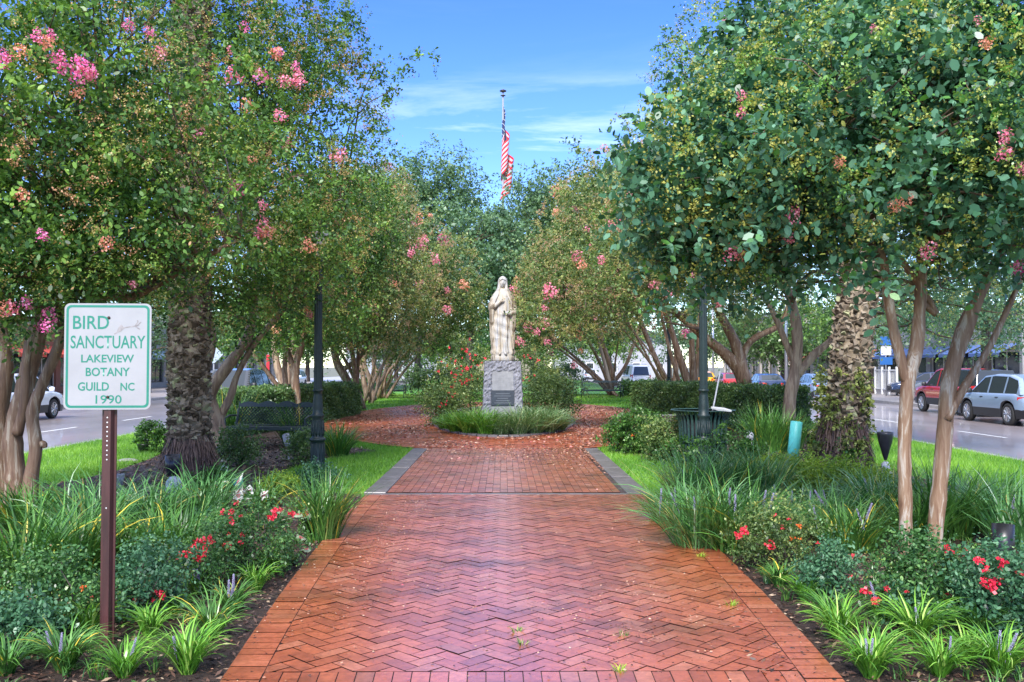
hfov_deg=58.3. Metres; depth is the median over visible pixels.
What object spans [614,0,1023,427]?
crepe myrtle
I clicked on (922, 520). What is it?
strap leaf clump
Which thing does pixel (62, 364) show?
window
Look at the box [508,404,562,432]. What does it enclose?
lilyturf plant
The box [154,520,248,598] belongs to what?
rose bush
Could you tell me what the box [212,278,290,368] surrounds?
street tree
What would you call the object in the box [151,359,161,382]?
window
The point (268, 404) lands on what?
park bench
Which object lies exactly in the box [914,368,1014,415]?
pickup truck
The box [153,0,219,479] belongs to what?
palm tree
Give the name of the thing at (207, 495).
strap leaf clump
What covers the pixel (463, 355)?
street tree
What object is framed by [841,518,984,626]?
rose bush
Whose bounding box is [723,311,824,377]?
shop building
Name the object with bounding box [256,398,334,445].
strap leaf clump
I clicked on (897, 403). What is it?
kerb
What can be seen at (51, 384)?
window
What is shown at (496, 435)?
stone border
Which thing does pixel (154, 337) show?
street tree
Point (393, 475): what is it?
stone border
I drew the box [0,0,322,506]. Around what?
crepe myrtle
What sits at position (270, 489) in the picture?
strap leaf clump
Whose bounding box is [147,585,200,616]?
lilyturf plant
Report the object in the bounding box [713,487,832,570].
rose bush
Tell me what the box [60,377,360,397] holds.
sidewalk
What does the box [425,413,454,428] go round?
lilyturf plant
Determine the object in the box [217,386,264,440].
strap leaf clump
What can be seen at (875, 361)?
window
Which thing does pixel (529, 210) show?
oak tree
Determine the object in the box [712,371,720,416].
wooden stake
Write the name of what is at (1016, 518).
strap leaf clump
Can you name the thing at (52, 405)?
parked car
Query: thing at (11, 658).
lilyturf plant
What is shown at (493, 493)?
stone border
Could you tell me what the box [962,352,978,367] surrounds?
window
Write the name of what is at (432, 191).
oak tree
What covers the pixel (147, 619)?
lilyturf plant
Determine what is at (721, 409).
food tray
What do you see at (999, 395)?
parked car
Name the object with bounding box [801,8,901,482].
palm tree
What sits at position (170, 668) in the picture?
ground cover
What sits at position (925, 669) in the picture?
ground cover
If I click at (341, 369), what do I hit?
crepe myrtle
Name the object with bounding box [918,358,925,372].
window
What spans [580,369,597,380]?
parked car
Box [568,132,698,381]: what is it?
crepe myrtle
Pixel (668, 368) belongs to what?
street lamp
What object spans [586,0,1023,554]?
crepe myrtle
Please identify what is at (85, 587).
rose bush
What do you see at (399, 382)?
park bench
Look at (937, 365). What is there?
window
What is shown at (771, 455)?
bark mulch
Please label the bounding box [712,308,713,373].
utility pole
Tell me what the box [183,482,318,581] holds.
rose bush
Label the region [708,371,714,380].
parked car
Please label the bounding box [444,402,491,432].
lilyturf plant
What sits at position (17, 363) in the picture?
window
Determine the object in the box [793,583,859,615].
lilyturf plant
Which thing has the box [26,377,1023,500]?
lawn
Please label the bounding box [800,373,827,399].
parked car
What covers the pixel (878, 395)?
sidewalk
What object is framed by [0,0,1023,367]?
sky
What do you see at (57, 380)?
shop building
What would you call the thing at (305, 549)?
caladium
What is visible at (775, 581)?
lilyturf plant
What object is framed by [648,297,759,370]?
street tree
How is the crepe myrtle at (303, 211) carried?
on the mulch ground at (199, 675)
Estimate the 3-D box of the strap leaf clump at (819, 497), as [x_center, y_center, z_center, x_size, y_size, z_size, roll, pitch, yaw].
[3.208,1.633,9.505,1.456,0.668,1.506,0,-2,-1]
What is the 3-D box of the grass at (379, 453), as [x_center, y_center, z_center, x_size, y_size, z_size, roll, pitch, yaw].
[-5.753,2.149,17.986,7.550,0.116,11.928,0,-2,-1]
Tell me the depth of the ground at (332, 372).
359.62 m
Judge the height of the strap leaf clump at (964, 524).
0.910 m
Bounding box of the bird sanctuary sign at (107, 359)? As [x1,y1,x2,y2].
[63,303,151,645]
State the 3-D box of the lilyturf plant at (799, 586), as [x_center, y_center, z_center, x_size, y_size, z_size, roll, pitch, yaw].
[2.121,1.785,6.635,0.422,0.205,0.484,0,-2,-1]
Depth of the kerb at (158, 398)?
52.00 m
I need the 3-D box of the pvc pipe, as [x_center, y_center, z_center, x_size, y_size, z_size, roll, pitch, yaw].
[4.317,1.663,14.060,0.176,0.865,0.176,6,0,0]
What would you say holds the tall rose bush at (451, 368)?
on the mulch ground at (477, 412)
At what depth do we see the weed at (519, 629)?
5.78 m
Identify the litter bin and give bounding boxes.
[670,408,735,462]
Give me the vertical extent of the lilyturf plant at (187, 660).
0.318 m
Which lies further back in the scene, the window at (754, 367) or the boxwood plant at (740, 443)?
the window at (754, 367)
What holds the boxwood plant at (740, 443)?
on the mulch ground at (810, 624)
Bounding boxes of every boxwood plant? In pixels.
[211,419,267,466]
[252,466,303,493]
[276,422,311,466]
[646,418,771,467]
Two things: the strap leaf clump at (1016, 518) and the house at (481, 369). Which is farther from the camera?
the house at (481, 369)
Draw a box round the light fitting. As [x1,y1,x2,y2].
[116,474,124,492]
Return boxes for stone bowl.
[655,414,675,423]
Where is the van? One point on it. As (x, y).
(633, 372)
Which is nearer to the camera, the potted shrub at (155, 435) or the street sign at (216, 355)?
the potted shrub at (155, 435)
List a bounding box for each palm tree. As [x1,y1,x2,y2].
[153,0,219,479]
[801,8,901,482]
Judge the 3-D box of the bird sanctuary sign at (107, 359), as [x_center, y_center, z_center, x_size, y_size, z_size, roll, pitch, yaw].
[-2.469,0.814,5.601,0.515,2.086,0.062,0,-2,-5]
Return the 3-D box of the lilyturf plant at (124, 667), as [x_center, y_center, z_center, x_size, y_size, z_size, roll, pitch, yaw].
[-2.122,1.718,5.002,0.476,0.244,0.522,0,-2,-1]
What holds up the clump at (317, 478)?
on the mulch ground at (199, 675)
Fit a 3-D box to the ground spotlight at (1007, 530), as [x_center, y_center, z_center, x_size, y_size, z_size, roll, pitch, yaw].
[3.944,1.690,7.362,0.189,0.472,0.206,0,-2,-1]
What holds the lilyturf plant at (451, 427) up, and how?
on the mulch ground at (477, 412)
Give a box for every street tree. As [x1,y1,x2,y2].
[6,252,152,367]
[110,291,238,377]
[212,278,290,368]
[261,334,357,381]
[348,312,438,380]
[414,316,529,369]
[515,323,600,366]
[566,311,661,373]
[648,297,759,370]
[707,289,835,379]
[770,255,995,393]
[872,201,1023,368]
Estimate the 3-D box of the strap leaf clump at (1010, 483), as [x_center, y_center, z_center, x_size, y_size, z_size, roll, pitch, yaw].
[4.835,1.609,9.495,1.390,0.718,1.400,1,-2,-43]
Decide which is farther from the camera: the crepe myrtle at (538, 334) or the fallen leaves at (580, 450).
the crepe myrtle at (538, 334)
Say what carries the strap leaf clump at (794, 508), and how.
on the mulch ground at (810, 624)
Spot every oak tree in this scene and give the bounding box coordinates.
[287,165,442,377]
[379,131,501,387]
[421,197,542,370]
[489,159,561,383]
[524,133,634,386]
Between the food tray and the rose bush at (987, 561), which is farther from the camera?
the food tray
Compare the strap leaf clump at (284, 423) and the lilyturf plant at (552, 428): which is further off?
the lilyturf plant at (552, 428)
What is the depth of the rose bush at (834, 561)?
6.65 m
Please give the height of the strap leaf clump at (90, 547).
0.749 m
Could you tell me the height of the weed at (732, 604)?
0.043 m
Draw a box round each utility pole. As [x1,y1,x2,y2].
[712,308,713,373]
[784,295,787,380]
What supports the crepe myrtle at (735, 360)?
on the mulch ground at (810, 624)
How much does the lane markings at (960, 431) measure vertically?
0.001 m
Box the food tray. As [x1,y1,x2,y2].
[711,407,731,411]
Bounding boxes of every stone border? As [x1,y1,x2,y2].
[364,448,644,494]
[366,493,647,494]
[432,406,574,437]
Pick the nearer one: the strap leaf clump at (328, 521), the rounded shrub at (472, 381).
the strap leaf clump at (328, 521)
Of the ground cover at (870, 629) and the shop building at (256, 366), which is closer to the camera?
the ground cover at (870, 629)
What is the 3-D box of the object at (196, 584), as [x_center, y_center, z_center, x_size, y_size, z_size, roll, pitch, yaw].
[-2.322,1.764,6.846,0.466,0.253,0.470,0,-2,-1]
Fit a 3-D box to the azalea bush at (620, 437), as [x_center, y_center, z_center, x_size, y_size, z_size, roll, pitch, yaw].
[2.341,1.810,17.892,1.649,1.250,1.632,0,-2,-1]
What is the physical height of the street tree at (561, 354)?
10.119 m
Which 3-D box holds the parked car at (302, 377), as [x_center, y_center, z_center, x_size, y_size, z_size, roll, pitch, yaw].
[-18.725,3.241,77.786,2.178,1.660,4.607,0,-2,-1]
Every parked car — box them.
[10,373,63,417]
[210,368,270,388]
[276,370,306,383]
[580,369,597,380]
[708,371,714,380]
[713,373,735,383]
[751,373,785,385]
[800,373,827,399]
[887,372,934,393]
[915,381,927,387]
[958,374,1023,424]
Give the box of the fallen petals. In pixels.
[194,493,827,680]
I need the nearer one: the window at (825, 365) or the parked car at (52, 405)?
the parked car at (52, 405)
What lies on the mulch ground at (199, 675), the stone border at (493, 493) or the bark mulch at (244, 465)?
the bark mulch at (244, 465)
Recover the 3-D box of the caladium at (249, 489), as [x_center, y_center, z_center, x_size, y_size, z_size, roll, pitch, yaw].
[-3.343,1.788,10.984,0.532,0.449,0.319,1,-2,-27]
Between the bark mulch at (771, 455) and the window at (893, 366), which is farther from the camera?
the window at (893, 366)
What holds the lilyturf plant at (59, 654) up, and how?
on the mulch ground at (199, 675)
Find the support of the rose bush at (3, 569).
on the mulch ground at (199, 675)
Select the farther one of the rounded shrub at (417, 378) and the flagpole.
the flagpole
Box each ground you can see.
[0,424,374,681]
[300,368,722,377]
[460,407,517,434]
[615,429,1023,681]
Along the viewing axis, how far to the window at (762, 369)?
102.25 m
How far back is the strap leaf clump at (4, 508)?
9.05 m
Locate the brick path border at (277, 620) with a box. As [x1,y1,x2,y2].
[220,494,844,681]
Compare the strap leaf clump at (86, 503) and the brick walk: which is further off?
the brick walk
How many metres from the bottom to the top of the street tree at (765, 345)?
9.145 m
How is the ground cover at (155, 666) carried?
on the mulch ground at (199, 675)
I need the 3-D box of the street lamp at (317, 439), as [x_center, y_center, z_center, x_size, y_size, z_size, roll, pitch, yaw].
[-3.231,-0.013,15.295,0.370,4.280,0.370,0,-2,-1]
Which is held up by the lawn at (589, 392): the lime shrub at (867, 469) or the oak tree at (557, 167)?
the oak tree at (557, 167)
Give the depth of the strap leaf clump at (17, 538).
6.91 m
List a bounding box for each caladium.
[213,473,252,506]
[233,489,267,508]
[275,534,310,563]
[278,507,311,542]
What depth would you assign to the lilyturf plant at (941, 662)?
5.00 m
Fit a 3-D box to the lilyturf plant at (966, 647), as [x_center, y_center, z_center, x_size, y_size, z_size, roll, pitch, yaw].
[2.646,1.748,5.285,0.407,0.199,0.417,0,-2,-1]
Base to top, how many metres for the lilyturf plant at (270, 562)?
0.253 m
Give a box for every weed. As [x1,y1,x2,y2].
[508,624,524,632]
[514,637,528,645]
[611,662,626,672]
[616,628,629,636]
[721,599,739,605]
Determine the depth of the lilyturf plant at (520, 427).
22.12 m
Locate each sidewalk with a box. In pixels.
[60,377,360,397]
[651,378,932,404]
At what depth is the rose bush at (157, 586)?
6.13 m
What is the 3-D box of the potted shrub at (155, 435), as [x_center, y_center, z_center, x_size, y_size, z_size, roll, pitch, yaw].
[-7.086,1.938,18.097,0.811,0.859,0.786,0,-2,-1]
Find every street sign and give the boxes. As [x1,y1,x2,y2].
[212,348,222,369]
[880,337,892,395]
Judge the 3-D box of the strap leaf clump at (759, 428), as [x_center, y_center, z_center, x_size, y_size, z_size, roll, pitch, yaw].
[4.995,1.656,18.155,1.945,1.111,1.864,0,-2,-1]
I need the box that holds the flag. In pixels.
[500,107,513,198]
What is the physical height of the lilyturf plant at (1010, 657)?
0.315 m
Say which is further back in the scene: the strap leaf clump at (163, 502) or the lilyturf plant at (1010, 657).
the strap leaf clump at (163, 502)
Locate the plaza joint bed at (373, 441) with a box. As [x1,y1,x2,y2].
[325,402,676,447]
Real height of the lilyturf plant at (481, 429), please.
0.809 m
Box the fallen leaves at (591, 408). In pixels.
[330,402,675,448]
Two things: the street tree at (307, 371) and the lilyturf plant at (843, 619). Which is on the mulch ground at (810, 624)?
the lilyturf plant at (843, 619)
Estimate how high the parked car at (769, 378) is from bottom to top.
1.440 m
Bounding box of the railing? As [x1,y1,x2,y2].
[874,367,897,394]
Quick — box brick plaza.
[324,402,676,450]
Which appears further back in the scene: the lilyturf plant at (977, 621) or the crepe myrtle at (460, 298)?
the crepe myrtle at (460, 298)
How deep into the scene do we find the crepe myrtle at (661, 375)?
37.78 m
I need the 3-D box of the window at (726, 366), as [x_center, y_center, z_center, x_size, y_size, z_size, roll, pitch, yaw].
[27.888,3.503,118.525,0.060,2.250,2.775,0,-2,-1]
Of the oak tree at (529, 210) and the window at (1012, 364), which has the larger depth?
the oak tree at (529, 210)
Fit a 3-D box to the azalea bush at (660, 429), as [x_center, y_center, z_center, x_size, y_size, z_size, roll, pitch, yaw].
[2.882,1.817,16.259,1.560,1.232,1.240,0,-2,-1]
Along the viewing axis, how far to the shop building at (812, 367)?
82.92 m
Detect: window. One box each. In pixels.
[12,351,21,372]
[37,352,53,386]
[60,357,63,386]
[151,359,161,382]
[586,363,593,368]
[725,363,728,372]
[753,359,757,374]
[761,358,766,372]
[770,359,775,373]
[808,361,816,372]
[820,356,829,373]
[872,359,877,382]
[886,356,900,382]
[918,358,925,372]
[932,353,946,371]
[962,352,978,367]
[992,350,1019,373]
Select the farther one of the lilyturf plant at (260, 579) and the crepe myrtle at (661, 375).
the crepe myrtle at (661, 375)
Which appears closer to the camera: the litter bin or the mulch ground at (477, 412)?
the litter bin
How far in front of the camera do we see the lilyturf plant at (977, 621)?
5.62 m
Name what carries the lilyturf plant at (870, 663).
on the mulch ground at (810, 624)
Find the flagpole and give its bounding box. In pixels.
[500,89,505,206]
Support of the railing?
on the sidewalk at (878, 395)
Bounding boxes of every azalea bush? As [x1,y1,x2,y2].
[593,402,669,453]
[628,409,682,463]
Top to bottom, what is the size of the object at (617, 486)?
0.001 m
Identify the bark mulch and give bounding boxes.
[39,436,376,491]
[613,436,949,490]
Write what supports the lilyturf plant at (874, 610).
on the mulch ground at (810, 624)
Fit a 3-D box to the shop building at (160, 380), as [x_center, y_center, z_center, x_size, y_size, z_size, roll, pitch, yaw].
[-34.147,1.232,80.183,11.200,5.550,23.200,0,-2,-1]
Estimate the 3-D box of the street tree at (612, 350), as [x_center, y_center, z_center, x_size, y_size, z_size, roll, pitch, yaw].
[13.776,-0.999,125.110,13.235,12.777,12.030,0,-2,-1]
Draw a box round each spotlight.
[165,454,179,476]
[165,476,181,495]
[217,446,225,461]
[282,433,289,459]
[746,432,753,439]
[877,432,893,480]
[991,523,1014,555]
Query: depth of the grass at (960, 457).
15.89 m
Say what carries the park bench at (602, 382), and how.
on the mulch ground
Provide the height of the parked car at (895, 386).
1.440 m
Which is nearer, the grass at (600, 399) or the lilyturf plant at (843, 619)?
the lilyturf plant at (843, 619)
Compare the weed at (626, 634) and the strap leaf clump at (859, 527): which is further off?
the strap leaf clump at (859, 527)
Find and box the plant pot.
[137,444,150,452]
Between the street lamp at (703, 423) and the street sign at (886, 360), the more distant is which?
the street sign at (886, 360)
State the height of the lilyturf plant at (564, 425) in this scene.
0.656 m
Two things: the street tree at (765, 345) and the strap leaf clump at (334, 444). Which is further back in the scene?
the street tree at (765, 345)
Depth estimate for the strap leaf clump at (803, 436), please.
18.04 m
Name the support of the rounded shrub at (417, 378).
on the mulch ground
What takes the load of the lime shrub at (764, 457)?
on the mulch ground at (810, 624)
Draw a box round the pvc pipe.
[787,421,802,464]
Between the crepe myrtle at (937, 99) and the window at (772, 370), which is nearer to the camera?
the crepe myrtle at (937, 99)
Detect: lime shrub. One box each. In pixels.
[744,449,797,480]
[769,444,836,495]
[796,447,870,501]
[835,450,917,498]
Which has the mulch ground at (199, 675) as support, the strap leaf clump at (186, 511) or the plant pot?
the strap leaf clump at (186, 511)
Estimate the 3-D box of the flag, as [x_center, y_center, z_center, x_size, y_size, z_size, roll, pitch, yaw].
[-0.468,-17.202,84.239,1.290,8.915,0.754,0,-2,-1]
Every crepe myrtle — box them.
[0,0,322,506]
[0,0,440,452]
[215,135,423,422]
[219,251,385,383]
[306,166,440,409]
[353,158,450,402]
[375,206,492,398]
[499,158,820,384]
[509,162,655,396]
[528,112,678,380]
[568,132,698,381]
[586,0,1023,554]
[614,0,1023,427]
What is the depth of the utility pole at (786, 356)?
66.08 m
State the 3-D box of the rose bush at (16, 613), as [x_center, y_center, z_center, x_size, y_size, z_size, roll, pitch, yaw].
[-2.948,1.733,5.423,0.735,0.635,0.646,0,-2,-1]
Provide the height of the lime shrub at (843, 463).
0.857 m
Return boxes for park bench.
[224,401,312,441]
[367,380,406,397]
[581,380,622,398]
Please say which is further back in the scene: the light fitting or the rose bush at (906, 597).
the light fitting
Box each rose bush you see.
[0,534,50,606]
[0,536,120,637]
[0,580,78,661]
[88,527,209,629]
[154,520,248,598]
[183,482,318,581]
[406,376,475,425]
[423,332,491,413]
[515,341,570,413]
[523,367,589,421]
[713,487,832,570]
[785,519,870,602]
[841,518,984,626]
[869,575,960,633]
[926,527,1023,642]
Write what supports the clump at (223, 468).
on the mulch ground at (199, 675)
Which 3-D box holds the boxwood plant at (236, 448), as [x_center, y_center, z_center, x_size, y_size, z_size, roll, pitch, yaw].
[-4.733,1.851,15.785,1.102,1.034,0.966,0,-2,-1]
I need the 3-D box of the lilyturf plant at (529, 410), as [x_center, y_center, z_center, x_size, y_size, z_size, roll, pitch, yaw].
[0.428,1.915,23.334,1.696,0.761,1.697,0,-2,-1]
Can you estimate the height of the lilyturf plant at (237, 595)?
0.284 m
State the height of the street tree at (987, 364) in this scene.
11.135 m
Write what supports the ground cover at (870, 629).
on the mulch ground at (810, 624)
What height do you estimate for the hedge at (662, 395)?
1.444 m
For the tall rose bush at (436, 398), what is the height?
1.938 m
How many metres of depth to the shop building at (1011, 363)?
58.52 m
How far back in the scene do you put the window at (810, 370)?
87.22 m
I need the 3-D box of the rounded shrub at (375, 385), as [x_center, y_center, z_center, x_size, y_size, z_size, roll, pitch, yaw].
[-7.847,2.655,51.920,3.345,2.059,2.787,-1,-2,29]
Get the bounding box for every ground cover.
[0,508,314,681]
[51,489,361,681]
[719,523,1023,681]
[770,505,1023,681]
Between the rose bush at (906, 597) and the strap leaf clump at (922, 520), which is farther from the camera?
the strap leaf clump at (922, 520)
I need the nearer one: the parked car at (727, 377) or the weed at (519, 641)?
the weed at (519, 641)
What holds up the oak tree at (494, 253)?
on the lawn at (589, 392)
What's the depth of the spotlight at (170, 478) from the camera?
11.92 m
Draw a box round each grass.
[24,431,413,495]
[157,393,823,429]
[598,430,1023,536]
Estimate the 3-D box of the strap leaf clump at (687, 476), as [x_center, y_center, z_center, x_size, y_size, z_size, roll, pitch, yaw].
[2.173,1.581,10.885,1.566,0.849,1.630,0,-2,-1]
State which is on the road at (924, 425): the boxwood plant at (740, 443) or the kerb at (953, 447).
the kerb at (953, 447)
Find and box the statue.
[482,276,523,416]
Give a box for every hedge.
[216,379,363,434]
[626,379,814,430]
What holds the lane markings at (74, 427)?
on the road at (87, 424)
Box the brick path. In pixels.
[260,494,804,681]
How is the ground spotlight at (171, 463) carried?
on the mulch ground at (199, 675)
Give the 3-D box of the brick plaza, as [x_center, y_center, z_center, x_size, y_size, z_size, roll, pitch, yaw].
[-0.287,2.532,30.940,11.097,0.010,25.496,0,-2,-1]
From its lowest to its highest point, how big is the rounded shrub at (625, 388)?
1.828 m
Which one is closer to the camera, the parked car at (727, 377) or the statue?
the statue
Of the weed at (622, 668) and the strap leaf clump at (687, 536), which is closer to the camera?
the weed at (622, 668)
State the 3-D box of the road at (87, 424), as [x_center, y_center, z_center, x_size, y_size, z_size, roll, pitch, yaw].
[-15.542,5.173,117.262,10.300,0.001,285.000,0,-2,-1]
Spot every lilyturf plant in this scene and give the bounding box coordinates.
[0,626,56,676]
[3,610,124,673]
[54,588,140,635]
[85,627,173,678]
[113,592,181,637]
[124,606,248,674]
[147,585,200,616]
[156,582,260,640]
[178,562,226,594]
[193,574,263,614]
[225,558,288,590]
[251,544,295,573]
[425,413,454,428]
[433,409,475,431]
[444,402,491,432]
[453,401,512,433]
[475,407,522,434]
[493,403,550,433]
[505,403,558,419]
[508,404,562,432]
[519,402,576,431]
[549,406,581,430]
[749,558,798,587]
[776,571,828,600]
[792,586,893,640]
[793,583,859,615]
[821,615,932,679]
[853,581,912,622]
[865,587,973,642]
[893,622,999,677]
[916,589,1022,638]
[934,619,997,661]
[937,619,1023,677]
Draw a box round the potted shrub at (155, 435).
[129,418,167,452]
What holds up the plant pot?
on the lawn at (589, 392)
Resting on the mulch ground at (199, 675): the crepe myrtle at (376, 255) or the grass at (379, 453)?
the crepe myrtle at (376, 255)
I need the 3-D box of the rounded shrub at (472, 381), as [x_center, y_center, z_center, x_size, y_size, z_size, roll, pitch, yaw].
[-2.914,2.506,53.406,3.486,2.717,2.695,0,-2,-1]
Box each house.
[346,338,452,378]
[461,339,545,376]
[553,330,666,378]
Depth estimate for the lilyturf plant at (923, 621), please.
5.61 m
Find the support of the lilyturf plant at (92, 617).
on the mulch ground at (199, 675)
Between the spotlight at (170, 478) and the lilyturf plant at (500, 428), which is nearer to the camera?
the spotlight at (170, 478)
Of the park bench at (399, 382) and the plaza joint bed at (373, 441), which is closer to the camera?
the plaza joint bed at (373, 441)
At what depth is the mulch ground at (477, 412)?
34.24 m
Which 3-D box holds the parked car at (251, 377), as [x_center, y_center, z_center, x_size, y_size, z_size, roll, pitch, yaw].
[-10.987,1.997,36.176,2.396,1.826,5.068,0,-2,-1]
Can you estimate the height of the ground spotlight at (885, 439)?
0.760 m
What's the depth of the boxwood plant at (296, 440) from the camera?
15.50 m
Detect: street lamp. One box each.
[309,219,328,468]
[667,314,671,380]
[696,227,711,466]
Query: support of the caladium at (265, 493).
on the mulch ground at (199, 675)
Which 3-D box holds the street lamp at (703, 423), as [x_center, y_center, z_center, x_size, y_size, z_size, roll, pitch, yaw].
[3.189,-0.013,15.295,0.370,4.280,0.370,0,-2,-1]
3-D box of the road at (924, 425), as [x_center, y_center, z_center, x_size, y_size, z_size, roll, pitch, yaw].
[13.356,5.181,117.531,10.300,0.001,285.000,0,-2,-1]
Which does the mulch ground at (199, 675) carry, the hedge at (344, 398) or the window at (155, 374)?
the hedge at (344, 398)
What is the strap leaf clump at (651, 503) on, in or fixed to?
on the mulch ground at (810, 624)
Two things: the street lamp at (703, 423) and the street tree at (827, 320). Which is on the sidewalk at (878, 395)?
the street tree at (827, 320)
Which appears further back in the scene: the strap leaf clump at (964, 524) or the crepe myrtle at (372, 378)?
the crepe myrtle at (372, 378)
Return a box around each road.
[23,379,404,451]
[576,379,1023,458]
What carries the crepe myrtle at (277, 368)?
on the mulch ground at (199, 675)
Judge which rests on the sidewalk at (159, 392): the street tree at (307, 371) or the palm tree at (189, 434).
the street tree at (307, 371)
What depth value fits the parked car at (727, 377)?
69.05 m
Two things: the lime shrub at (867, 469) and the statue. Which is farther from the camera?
the statue
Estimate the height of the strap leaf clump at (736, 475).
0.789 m
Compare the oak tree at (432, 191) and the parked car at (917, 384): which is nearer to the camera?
the parked car at (917, 384)
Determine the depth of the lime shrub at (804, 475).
12.21 m
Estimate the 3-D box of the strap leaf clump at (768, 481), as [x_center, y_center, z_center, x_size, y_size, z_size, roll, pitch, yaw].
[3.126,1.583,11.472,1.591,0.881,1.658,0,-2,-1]
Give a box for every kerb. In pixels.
[24,384,403,452]
[63,381,342,408]
[574,379,1023,460]
[817,396,957,410]
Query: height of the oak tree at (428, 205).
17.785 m
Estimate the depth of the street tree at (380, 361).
119.12 m
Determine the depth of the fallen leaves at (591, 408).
24.94 m
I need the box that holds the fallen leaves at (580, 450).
[411,446,605,489]
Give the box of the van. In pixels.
[621,364,650,382]
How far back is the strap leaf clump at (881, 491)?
9.71 m
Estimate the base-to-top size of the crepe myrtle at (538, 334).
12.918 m
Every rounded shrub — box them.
[351,370,401,396]
[399,357,459,395]
[433,365,481,390]
[525,357,588,395]
[612,377,653,396]
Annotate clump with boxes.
[0,473,133,595]
[0,475,100,535]
[2,461,166,537]
[2,487,165,588]
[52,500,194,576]
[95,483,253,567]
[96,472,199,528]
[128,452,265,518]
[179,460,236,489]
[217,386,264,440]
[228,463,300,508]
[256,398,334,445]
[258,465,391,542]
[292,455,351,491]
[302,417,369,456]
[605,457,809,549]
[620,477,717,521]
[639,438,750,509]
[653,463,834,555]
[679,442,780,505]
[705,437,812,503]
[728,400,813,453]
[732,485,836,537]
[759,467,887,531]
[763,408,819,451]
[781,482,918,554]
[809,462,947,527]
[847,476,981,545]
[867,447,1023,539]
[912,463,1022,533]
[919,459,1023,550]
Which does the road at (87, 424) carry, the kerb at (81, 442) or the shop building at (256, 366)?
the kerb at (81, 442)
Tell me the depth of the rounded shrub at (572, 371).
52.00 m
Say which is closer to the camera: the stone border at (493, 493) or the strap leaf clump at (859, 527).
the strap leaf clump at (859, 527)
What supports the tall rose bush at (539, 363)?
on the mulch ground at (477, 412)
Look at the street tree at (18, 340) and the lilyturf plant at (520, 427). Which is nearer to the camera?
the lilyturf plant at (520, 427)
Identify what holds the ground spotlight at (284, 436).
on the mulch ground at (199, 675)
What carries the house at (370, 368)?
on the ground at (332, 372)
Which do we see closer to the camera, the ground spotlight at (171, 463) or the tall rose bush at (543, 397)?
the ground spotlight at (171, 463)
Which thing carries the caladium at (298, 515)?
on the mulch ground at (199, 675)
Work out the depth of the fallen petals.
6.43 m
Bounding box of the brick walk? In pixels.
[388,448,619,492]
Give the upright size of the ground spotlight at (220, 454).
0.332 m
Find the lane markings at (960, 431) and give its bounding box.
[876,419,1006,437]
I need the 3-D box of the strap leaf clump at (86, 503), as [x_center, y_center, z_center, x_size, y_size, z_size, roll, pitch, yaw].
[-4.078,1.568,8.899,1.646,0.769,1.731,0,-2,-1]
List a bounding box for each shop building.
[12,316,63,392]
[151,322,224,387]
[152,312,278,380]
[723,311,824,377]
[788,315,908,387]
[872,302,1023,389]
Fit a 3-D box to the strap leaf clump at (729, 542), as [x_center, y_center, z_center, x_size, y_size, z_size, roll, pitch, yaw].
[2.024,1.526,8.373,1.714,0.820,1.792,-1,-2,27]
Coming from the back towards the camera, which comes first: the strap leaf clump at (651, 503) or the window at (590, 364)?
the window at (590, 364)
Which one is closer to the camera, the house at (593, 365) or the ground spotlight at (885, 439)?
the ground spotlight at (885, 439)
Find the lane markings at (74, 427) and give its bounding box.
[43,416,151,431]

